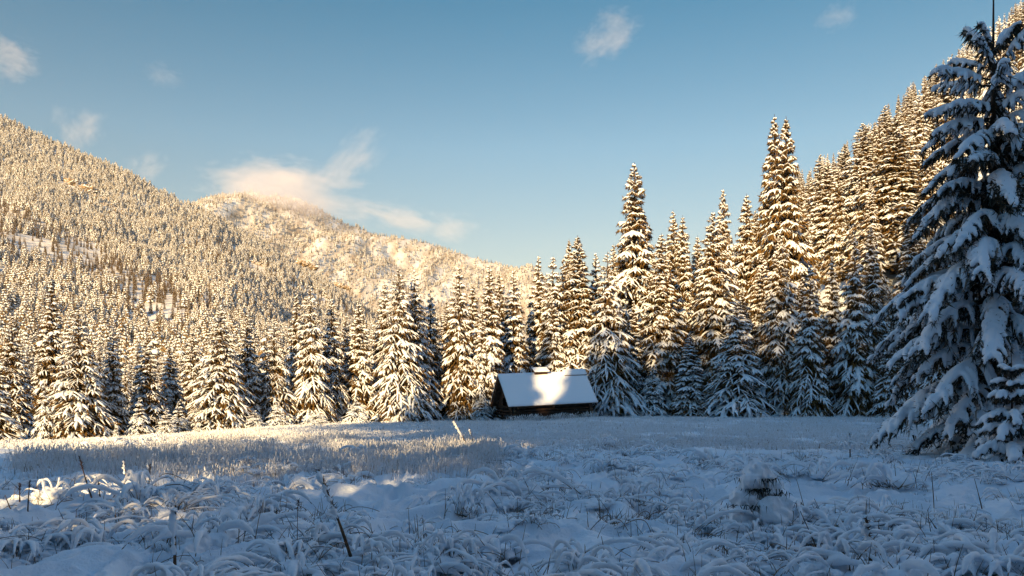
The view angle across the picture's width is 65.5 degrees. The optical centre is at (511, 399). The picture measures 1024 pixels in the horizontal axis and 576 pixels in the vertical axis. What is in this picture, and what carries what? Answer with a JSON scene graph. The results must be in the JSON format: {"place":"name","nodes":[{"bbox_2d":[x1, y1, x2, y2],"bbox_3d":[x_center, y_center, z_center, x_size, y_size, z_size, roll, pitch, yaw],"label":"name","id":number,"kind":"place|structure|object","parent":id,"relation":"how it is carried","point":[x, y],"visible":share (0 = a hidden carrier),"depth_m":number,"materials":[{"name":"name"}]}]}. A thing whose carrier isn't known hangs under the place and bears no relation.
{"place":"outdoors","nodes":[
{"label":"outdoors","id":0,"kind":"place"},
{"bbox_2d":[0,131,366,340],"bbox_3d":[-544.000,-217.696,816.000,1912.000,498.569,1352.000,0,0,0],"label":"mountain","id":1,"kind":"structure","parent":0,"point":[30,243],"depth_m":533.41,"materials":[{"name":"white snow"}]},
{"bbox_2d":[0,411,601,486],"label":"reed grass","id":2,"kind":"structure","parent":0,"point":[490,450],"depth_m":16.65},
{"bbox_2d":[192,192,581,339],"bbox_3d":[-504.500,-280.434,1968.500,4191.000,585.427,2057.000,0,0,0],"label":"mountain","id":3,"kind":"structure","parent":0,"point":[389,248],"depth_m":1876.33,"materials":[{"name":"white snow"}]},
{"bbox_2d":[0,0,1023,400],"bbox_3d":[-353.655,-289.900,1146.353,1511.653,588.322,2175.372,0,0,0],"label":"forest","id":4,"kind":"object","parent":3,"relation":"on","point":[242,294],"visible":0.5,"depth_m":630.90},
{"bbox_2d":[0,417,1023,575],"bbox_3d":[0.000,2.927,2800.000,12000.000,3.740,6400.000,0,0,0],"label":"ground","id":5,"kind":"structure","parent":0,"point":[388,498],"depth_m":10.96,"materials":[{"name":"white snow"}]},
{"bbox_2d":[0,358,25,439],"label":"spruce tree","id":6,"kind":"object","parent":5,"relation":"on","point":[10,427],"visible":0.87,"depth_m":42.84,"materials":[{"name":"white plant"}]},
{"bbox_2d":[0,316,36,438],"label":"spruce tree","id":7,"kind":"object","parent":5,"relation":"on","point":[23,416],"visible":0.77,"depth_m":46.77,"materials":[{"name":"white plant"}]},
{"bbox_2d":[29,381,60,439],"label":"spruce tree","id":8,"kind":"object","parent":5,"relation":"on","point":[43,429],"visible":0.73,"depth_m":43.74,"materials":[{"name":"white plant"}]},
{"bbox_2d":[28,279,66,425],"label":"spruce tree","id":9,"kind":"object","parent":5,"relation":"on","point":[47,346],"visible":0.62,"depth_m":55.54,"materials":[{"name":"white plant"}]},
{"bbox_2d":[38,308,124,439],"bbox_3d":[-24.636,-1.118,45.328,4.741,8.210,5.094,0,0,-26],"label":"spruce tree","id":10,"kind":"object","parent":5,"relation":"on","point":[79,412],"visible":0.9,"depth_m":44.44,"materials":[{"name":"white plant"}]},
{"bbox_2d":[98,332,132,436],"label":"spruce tree","id":11,"kind":"object","parent":5,"relation":"on","point":[113,393],"visible":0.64,"depth_m":46.78,"materials":[{"name":"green plant"}]},
{"bbox_2d":[57,469,194,504],"bbox_3d":[-5.409,1.340,11.653,1.560,0.581,1.802,0,0,19],"label":"grass tussock","id":12,"kind":"object","parent":5,"relation":"on","point":[137,492],"depth_m":11.55,"materials":[{"name":"white"}]},
{"bbox_2d":[120,359,131,417],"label":"spruce tree","id":13,"kind":"object","parent":5,"relation":"on","point":[126,391],"visible":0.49,"depth_m":72.89,"materials":[{"name":"white plant"}]},
{"bbox_2d":[125,400,153,435],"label":"spruce tree","id":14,"kind":"object","parent":5,"relation":"on","point":[134,429],"visible":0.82,"depth_m":46.29,"materials":[{"name":"white plant"}]},
{"bbox_2d":[126,333,171,432],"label":"spruce tree","id":15,"kind":"object","parent":5,"relation":"on","point":[147,391],"visible":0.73,"depth_m":48.68,"materials":[{"name":"white plant"}]},
{"bbox_2d":[154,408,176,433],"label":"spruce tree","id":16,"kind":"object","parent":5,"relation":"on","point":[167,429],"visible":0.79,"depth_m":46.80,"materials":[{"name":"white plant"}]},
{"bbox_2d":[168,505,177,564],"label":"dead stalk","id":17,"kind":"object","parent":5,"relation":"on","point":[172,525],"visible":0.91,"depth_m":7.15,"materials":[{"name":"white"}]},
{"bbox_2d":[157,342,188,430],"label":"spruce tree","id":18,"kind":"object","parent":5,"relation":"on","point":[172,395],"visible":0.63,"depth_m":51.79,"materials":[{"name":"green plant"}]},
{"bbox_2d":[168,401,190,432],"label":"spruce tree","id":19,"kind":"object","parent":5,"relation":"on","point":[179,424],"visible":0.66,"depth_m":48.33,"materials":[{"name":"white plant"}]},
{"bbox_2d":[149,486,219,509],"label":"grass tussock","id":20,"kind":"object","parent":5,"relation":"on","point":[179,496],"depth_m":10.78,"materials":[{"name":"white"}]},
{"bbox_2d":[121,504,262,556],"bbox_3d":[-3.161,1.301,7.897,1.111,0.514,1.282,0,0,29],"label":"grass tussock","id":21,"kind":"object","parent":5,"relation":"on","point":[204,538],"depth_m":7.77,"materials":[{"name":"white"}]},
{"bbox_2d":[179,328,205,423],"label":"spruce tree","id":22,"kind":"object","parent":5,"relation":"on","point":[194,357],"visible":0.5,"depth_m":55.73,"materials":[{"name":"white plant"}]},
{"bbox_2d":[180,305,256,432],"bbox_3d":[-18.409,-1.673,50.091,5.552,8.575,4.244,0,0,-45],"label":"spruce tree","id":23,"kind":"object","parent":5,"relation":"on","point":[225,405],"visible":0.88,"depth_m":49.43,"materials":[{"name":"white plant"}]},
{"bbox_2d":[234,314,265,425],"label":"spruce tree","id":24,"kind":"object","parent":5,"relation":"on","point":[251,369],"visible":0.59,"depth_m":52.73,"materials":[{"name":"white plant"}]},
{"bbox_2d":[264,401,291,426],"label":"spruce tree","id":25,"kind":"object","parent":5,"relation":"on","point":[275,418],"visible":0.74,"depth_m":50.75,"materials":[{"name":"white plant"}]},
{"bbox_2d":[254,319,302,424],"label":"spruce tree","id":26,"kind":"object","parent":5,"relation":"on","point":[278,380],"visible":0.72,"depth_m":53.58,"materials":[{"name":"white plant"}]},
{"bbox_2d":[282,292,304,404],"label":"spruce tree","id":27,"kind":"object","parent":5,"relation":"on","point":[294,322],"visible":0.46,"depth_m":57.66,"materials":[{"name":"white plant"}]},
{"bbox_2d":[285,285,337,424],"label":"spruce tree","id":28,"kind":"object","parent":5,"relation":"on","point":[308,385],"visible":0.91,"depth_m":54.44,"materials":[{"name":"white plant"}]},
{"bbox_2d":[313,468,351,556],"bbox_3d":[-1.523,0.997,6.793,0.381,0.852,0.116,0,0,12],"label":"dead stalk","id":29,"kind":"object","parent":5,"relation":"on","point":[321,481],"visible":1,"depth_m":6.78,"materials":[{"name":"brown plant"}]},
{"bbox_2d":[317,299,352,421],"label":"spruce tree","id":30,"kind":"object","parent":5,"relation":"on","point":[338,396],"visible":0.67,"depth_m":56.61,"materials":[{"name":"white plant"}]},
{"bbox_2d":[338,315,355,393],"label":"spruce tree","id":31,"kind":"object","parent":5,"relation":"on","point":[345,341],"visible":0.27,"depth_m":59.90,"materials":[{"name":"white plant"}]},
{"bbox_2d":[342,400,369,423],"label":"spruce tree","id":32,"kind":"object","parent":5,"relation":"on","point":[352,418],"visible":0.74,"depth_m":52.66,"materials":[{"name":"white plant"}]},
{"bbox_2d":[340,300,380,420],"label":"spruce tree","id":33,"kind":"object","parent":5,"relation":"on","point":[358,384],"visible":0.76,"depth_m":57.56,"materials":[{"name":"white plant"}]},
{"bbox_2d":[369,284,392,410],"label":"spruce tree","id":34,"kind":"object","parent":5,"relation":"on","point":[382,327],"visible":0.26,"depth_m":59.73,"materials":[{"name":"white plant"}]},
{"bbox_2d":[366,269,443,422],"bbox_3d":[-7.653,-3.412,56.635,5.620,11.993,5.232,0,0,-24],"label":"spruce tree","id":35,"kind":"object","parent":5,"relation":"on","point":[396,369],"visible":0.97,"depth_m":55.75,"materials":[{"name":"white plant"}]},
{"bbox_2d":[383,270,445,420],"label":"spruce tree","id":36,"kind":"object","parent":5,"relation":"on","point":[420,331],"visible":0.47,"depth_m":58.28,"materials":[{"name":"white plant"}]},
{"bbox_2d":[422,289,444,417],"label":"spruce tree","id":37,"kind":"object","parent":5,"relation":"on","point":[437,370],"visible":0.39,"depth_m":60.80,"materials":[{"name":"white plant"}]},
{"bbox_2d":[436,301,455,380],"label":"spruce tree","id":38,"kind":"object","parent":5,"relation":"on","point":[443,330],"visible":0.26,"depth_m":65.81,"materials":[{"name":"white plant"}]},
{"bbox_2d":[433,268,481,420],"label":"spruce tree","id":39,"kind":"object","parent":5,"relation":"on","point":[457,392],"visible":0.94,"depth_m":59.38,"materials":[{"name":"white plant"}]},
{"bbox_2d":[464,282,480,358],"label":"spruce tree","id":40,"kind":"object","parent":5,"relation":"on","point":[474,313],"visible":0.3,"depth_m":65.78,"materials":[{"name":"white plant"}]},
{"bbox_2d":[444,482,504,517],"bbox_3d":[-0.559,1.329,10.218,0.675,0.536,0.814,0,0,33],"label":"grass tussock","id":41,"kind":"object","parent":5,"relation":"on","point":[467,497],"depth_m":10.19,"materials":[{"name":"white"}]},
{"bbox_2d":[0,414,961,450],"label":"stubble grass","id":42,"kind":"structure","parent":5,"relation":"on","point":[777,430],"depth_m":36.46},
{"bbox_2d":[467,306,496,419],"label":"spruce tree","id":43,"kind":"object","parent":5,"relation":"on","point":[480,357],"visible":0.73,"depth_m":59.61,"materials":[{"name":"white plant"}]},
{"bbox_2d":[472,396,492,421],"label":"spruce tree","id":44,"kind":"object","parent":5,"relation":"on","point":[482,414],"visible":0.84,"depth_m":58.34,"materials":[{"name":"white plant"}]},
{"bbox_2d":[441,524,530,563],"bbox_3d":[-0.330,1.465,8.200,1.282,0.514,1.111,0,0,8],"label":"grass tussock","id":45,"kind":"object","parent":5,"relation":"on","point":[507,553],"depth_m":7.90,"materials":[{"name":"white"}]},
{"bbox_2d":[470,266,510,420],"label":"spruce tree","id":46,"kind":"object","parent":5,"relation":"on","point":[495,352],"visible":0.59,"depth_m":60.44,"materials":[{"name":"white plant"}]},
{"bbox_2d":[491,273,508,348],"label":"spruce tree","id":47,"kind":"object","parent":5,"relation":"on","point":[501,313],"visible":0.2,"depth_m":65.84,"materials":[{"name":"white plant"}]},
{"bbox_2d":[447,467,580,504],"bbox_3d":[-0.070,1.299,11.637,2.034,0.678,1.710,0,0,-17],"label":"grass tussock","id":48,"kind":"object","parent":5,"relation":"on","point":[516,487],"depth_m":11.34,"materials":[{"name":"white"}]},
{"bbox_2d":[500,270,534,372],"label":"spruce tree","id":49,"kind":"object","parent":5,"relation":"on","point":[515,347],"visible":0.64,"depth_m":63.56,"materials":[{"name":"white plant"}]},
{"bbox_2d":[501,444,548,458],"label":"grass tussock","id":50,"kind":"object","parent":5,"relation":"on","point":[524,454],"depth_m":18.02,"materials":[{"name":"white"}]},
{"bbox_2d":[523,257,547,372],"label":"spruce tree","id":51,"kind":"object","parent":5,"relation":"on","point":[533,321],"visible":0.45,"depth_m":67.62,"materials":[{"name":"white plant"}]},
{"bbox_2d":[490,367,597,420],"bbox_3d":[2.291,-0.395,58.930,6.970,4.097,4.248,-3,1,-20],"label":"log cabin","id":52,"kind":"object","parent":5,"relation":"on","point":[541,391],"visible":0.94,"depth_m":57.86,"materials":[{"name":"brown wood"}]},
{"bbox_2d":[531,257,575,368],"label":"spruce tree","id":53,"kind":"object","parent":5,"relation":"on","point":[545,314],"visible":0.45,"depth_m":64.70,"materials":[{"name":"white plant"}]},
{"bbox_2d":[540,295,566,371],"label":"spruce tree","id":54,"kind":"object","parent":5,"relation":"on","point":[554,357],"visible":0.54,"depth_m":63.54,"materials":[{"name":"white plant"}]},
{"bbox_2d":[556,241,574,311],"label":"spruce tree","id":55,"kind":"object","parent":5,"relation":"on","point":[564,277],"visible":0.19,"depth_m":67.83,"materials":[{"name":"white plant"}]},
{"bbox_2d":[553,235,610,417],"bbox_3d":[5.414,-5.711,65.833,7.843,15.879,9.636,0,0,17],"label":"spruce tree","id":56,"kind":"object","parent":5,"relation":"on","point":[577,326],"visible":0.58,"depth_m":64.86,"materials":[{"name":"white plant"}]},
{"bbox_2d":[588,253,610,337],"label":"spruce tree","id":57,"kind":"object","parent":5,"relation":"on","point":[593,281],"visible":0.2,"depth_m":69.88,"materials":[{"name":"white plant"}]},
{"bbox_2d":[566,499,651,531],"bbox_3d":[1.213,1.315,9.085,1.122,0.482,1.353,0,0,-5],"label":"grass tussock","id":58,"kind":"object","parent":5,"relation":"on","point":[586,518],"depth_m":9.20,"materials":[{"name":"white"}]},
{"bbox_2d":[583,251,652,417],"bbox_3d":[8.098,-4.686,63.828,6.586,14.528,6.130,0,0,18],"label":"spruce tree","id":59,"kind":"object","parent":5,"relation":"on","point":[617,395],"visible":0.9,"depth_m":63.04,"materials":[{"name":"white plant"}]},
{"bbox_2d":[608,162,655,366],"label":"spruce tree","id":60,"kind":"object","parent":5,"relation":"on","point":[634,244],"visible":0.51,"depth_m":72.02,"materials":[{"name":"white plant"}]},
{"bbox_2d":[625,300,647,409],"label":"spruce tree","id":61,"kind":"object","parent":5,"relation":"on","point":[635,351],"visible":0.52,"depth_m":66.61,"materials":[{"name":"white plant"}]},
{"bbox_2d":[640,369,668,416],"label":"spruce tree","id":62,"kind":"object","parent":5,"relation":"on","point":[653,406],"visible":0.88,"depth_m":63.59,"materials":[{"name":"white plant"}]},
{"bbox_2d":[630,233,704,414],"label":"spruce tree","id":63,"kind":"object","parent":5,"relation":"on","point":[662,344],"visible":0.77,"depth_m":67.02,"materials":[{"name":"white plant"}]},
{"bbox_2d":[639,478,700,497],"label":"grass tussock","id":64,"kind":"object","parent":5,"relation":"on","point":[669,492],"depth_m":12.14,"materials":[{"name":"white"}]},
{"bbox_2d":[662,212,679,302],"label":"spruce tree","id":65,"kind":"object","parent":5,"relation":"on","point":[672,247],"visible":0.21,"depth_m":74.83,"materials":[{"name":"white plant"}]},
{"bbox_2d":[669,217,698,344],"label":"spruce tree","id":66,"kind":"object","parent":5,"relation":"on","point":[682,272],"visible":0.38,"depth_m":72.56,"materials":[{"name":"white plant"}]},
{"bbox_2d":[668,332,707,416],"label":"spruce tree","id":67,"kind":"object","parent":5,"relation":"on","point":[688,396],"visible":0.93,"depth_m":62.73,"materials":[{"name":"white plant"}]},
{"bbox_2d":[679,447,724,465],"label":"grass tussock","id":68,"kind":"object","parent":5,"relation":"on","point":[702,456],"depth_m":17.43,"materials":[{"name":"white"}]},
{"bbox_2d":[683,213,752,408],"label":"spruce tree","id":69,"kind":"object","parent":5,"relation":"on","point":[706,329],"visible":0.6,"depth_m":69.15,"materials":[{"name":"white plant"}]},
{"bbox_2d":[695,298,776,418],"bbox_3d":[17.237,-2.872,61.047,6.087,10.135,6.540,0,0,4],"label":"spruce tree","id":70,"kind":"object","parent":5,"relation":"on","point":[746,398],"visible":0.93,"depth_m":60.52,"materials":[{"name":"white plant"}]},
{"bbox_2d":[732,286,757,390],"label":"spruce tree","id":71,"kind":"object","parent":5,"relation":"on","point":[746,314],"visible":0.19,"depth_m":65.83,"materials":[{"name":"white plant"}]},
{"bbox_2d":[747,251,771,375],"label":"spruce tree","id":72,"kind":"object","parent":5,"relation":"on","point":[759,291],"visible":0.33,"depth_m":71.66,"materials":[{"name":"white plant"}]},
{"bbox_2d":[726,458,802,532],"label":"young spruce","id":73,"kind":"object","parent":5,"relation":"on","point":[760,486],"visible":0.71,"depth_m":8.77,"materials":[{"name":"white plant"}]},
{"bbox_2d":[753,232,802,416],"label":"spruce tree","id":74,"kind":"object","parent":5,"relation":"on","point":[778,336],"visible":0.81,"depth_m":63.23,"materials":[{"name":"white plant"}]},
{"bbox_2d":[791,272,816,369],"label":"spruce tree","id":75,"kind":"object","parent":5,"relation":"on","point":[801,285],"visible":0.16,"depth_m":65.90,"materials":[{"name":"white plant"}]},
{"bbox_2d":[783,266,835,417],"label":"spruce tree","id":76,"kind":"object","parent":5,"relation":"on","point":[810,388],"visible":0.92,"depth_m":60.38,"materials":[{"name":"white plant"}]},
{"bbox_2d":[781,456,841,480],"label":"grass tussock","id":77,"kind":"object","parent":5,"relation":"on","point":[820,469],"depth_m":14.58,"materials":[{"name":"white"}]},
{"bbox_2d":[817,257,844,414],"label":"spruce tree","id":78,"kind":"object","parent":5,"relation":"on","point":[829,315],"visible":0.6,"depth_m":69.52,"materials":[{"name":"white plant"}]},
{"bbox_2d":[826,237,878,417],"bbox_3d":[26.619,-5.329,62.051,5.886,14.984,4.214,0,0,-32],"label":"spruce tree","id":79,"kind":"object","parent":5,"relation":"on","point":[855,384],"visible":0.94,"depth_m":61.30,"materials":[{"name":"white plant"}]},
{"bbox_2d":[822,458,932,489],"bbox_3d":[5.769,1.184,12.658,1.212,0.556,1.445,0,0,-7],"label":"grass tussock","id":80,"kind":"object","parent":5,"relation":"on","point":[867,472],"depth_m":12.55,"materials":[{"name":"white"}]},
{"bbox_2d":[860,227,895,382],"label":"spruce tree","id":81,"kind":"object","parent":5,"relation":"on","point":[872,289],"visible":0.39,"depth_m":65.48,"materials":[{"name":"green plant"}]},
{"bbox_2d":[864,322,912,417],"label":"spruce tree","id":82,"kind":"object","parent":5,"relation":"on","point":[882,394],"visible":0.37,"depth_m":59.58,"materials":[{"name":"white plant"}]},
{"bbox_2d":[904,265,971,425],"bbox_3d":[25.546,-3.314,46.958,4.911,10.897,4.065,0,0,-22],"label":"spruce tree","id":83,"kind":"object","parent":5,"relation":"on","point":[926,382],"visible":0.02,"depth_m":46.42,"materials":[{"name":"green plant"}]},
{"bbox_2d":[862,0,1023,456],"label":"spruce tree","id":84,"kind":"object","parent":5,"relation":"on","point":[979,237],"visible":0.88,"depth_m":19.57,"materials":[{"name":"white plant"}]},
{"bbox_2d":[972,350,1023,463],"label":"spruce tree","id":85,"kind":"object","parent":5,"relation":"on","point":[992,435],"visible":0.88,"depth_m":16.84,"materials":[{"name":"white plant"}]},
{"bbox_2d":[0,0,1023,298],"label":"sky","id":86,"kind":"structure","parent":0,"point":[509,132],"materials":[{"name":"blue"}]},
{"bbox_2d":[818,116,1023,373],"bbox_3d":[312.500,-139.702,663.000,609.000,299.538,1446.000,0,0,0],"label":"hillside","id":87,"kind":"structure","parent":0,"point":[891,278],"depth_m":86.65,"materials":[{"name":"white snow"}]},
{"bbox_2d":[689,235,706,309],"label":"spruce tree","id":88,"kind":"object","parent":87,"relation":"on","point":[697,254],"visible":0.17,"depth_m":79.86,"materials":[{"name":"white plant"}]},
{"bbox_2d":[714,190,738,322],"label":"spruce tree","id":89,"kind":"object","parent":87,"relation":"on","point":[723,221],"visible":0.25,"depth_m":87.54,"materials":[{"name":"white plant"}]},
{"bbox_2d":[726,194,758,328],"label":"spruce tree","id":90,"kind":"object","parent":87,"relation":"on","point":[743,269],"visible":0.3,"depth_m":79.56,"materials":[{"name":"white plant"}]},
{"bbox_2d":[744,114,794,315],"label":"spruce tree","id":91,"kind":"object","parent":87,"relation":"on","point":[769,166],"visible":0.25,"depth_m":77.64,"materials":[{"name":"white plant"}]},
{"bbox_2d":[746,119,824,344],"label":"spruce tree","id":92,"kind":"object","parent":87,"relation":"on","point":[786,206],"visible":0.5,"depth_m":75.21,"materials":[{"name":"white plant"}]},
{"bbox_2d":[800,155,830,246],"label":"spruce tree","id":93,"kind":"object","parent":87,"relation":"on","point":[812,196],"visible":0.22,"depth_m":107.61,"materials":[{"name":"white plant"}]},
{"bbox_2d":[807,161,836,281],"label":"spruce tree","id":94,"kind":"object","parent":87,"relation":"on","point":[820,229],"visible":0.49,"depth_m":97.59,"materials":[{"name":"white plant"}]},
{"bbox_2d":[818,167,850,286],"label":"spruce tree","id":95,"kind":"object","parent":87,"relation":"on","point":[838,219],"visible":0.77,"depth_m":91.35,"materials":[{"name":"white plant"}]},
{"bbox_2d":[830,144,855,190],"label":"spruce tree","id":96,"kind":"object","parent":87,"relation":"on","point":[842,159],"visible":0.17,"depth_m":111.73,"materials":[{"name":"white plant"}]},
{"bbox_2d":[815,122,880,260],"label":"spruce tree","id":97,"kind":"object","parent":87,"relation":"on","point":[866,157],"visible":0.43,"depth_m":91.40,"materials":[{"name":"white plant"}]},
{"bbox_2d":[844,162,865,290],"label":"spruce tree","id":98,"kind":"object","parent":87,"relation":"on","point":[861,189],"visible":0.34,"depth_m":85.93,"materials":[{"name":"white plant"}]},
{"bbox_2d":[845,182,892,326],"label":"spruce tree","id":99,"kind":"object","parent":87,"relation":"on","point":[870,218],"visible":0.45,"depth_m":80.14,"materials":[{"name":"white plant"}]},
{"bbox_2d":[871,116,884,186],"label":"spruce tree","id":100,"kind":"object","parent":87,"relation":"on","point":[879,138],"visible":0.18,"depth_m":94.94,"materials":[{"name":"white plant"}]},
{"bbox_2d":[824,116,948,279],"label":"spruce tree","id":101,"kind":"object","parent":87,"relation":"on","point":[896,196],"visible":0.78,"depth_m":82.86,"materials":[{"name":"white plant"}]},
{"bbox_2d":[884,207,930,365],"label":"spruce tree","id":102,"kind":"object","parent":87,"relation":"on","point":[909,254],"visible":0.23,"depth_m":73.93,"materials":[{"name":"white plant"}]},
{"bbox_2d":[900,89,919,159],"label":"spruce tree","id":103,"kind":"object","parent":87,"relation":"on","point":[909,107],"visible":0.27,"depth_m":124.13,"materials":[{"name":"white plant"}]},
{"bbox_2d":[912,76,932,149],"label":"spruce tree","id":104,"kind":"object","parent":87,"relation":"on","point":[924,98],"visible":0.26,"depth_m":101.55,"materials":[{"name":"white plant"}]},
{"bbox_2d":[907,90,940,191],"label":"spruce tree","id":105,"kind":"object","parent":87,"relation":"on","point":[918,135],"visible":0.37,"depth_m":90.07,"materials":[{"name":"white plant"}]},
{"bbox_2d":[915,147,946,272],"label":"spruce tree","id":106,"kind":"object","parent":87,"relation":"on","point":[928,177],"visible":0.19,"depth_m":80.66,"materials":[{"name":"white plant"}]},
{"bbox_2d":[933,62,953,174],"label":"spruce tree","id":107,"kind":"object","parent":87,"relation":"on","point":[941,167],"visible":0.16,"depth_m":92.49,"materials":[{"name":"white plant"}]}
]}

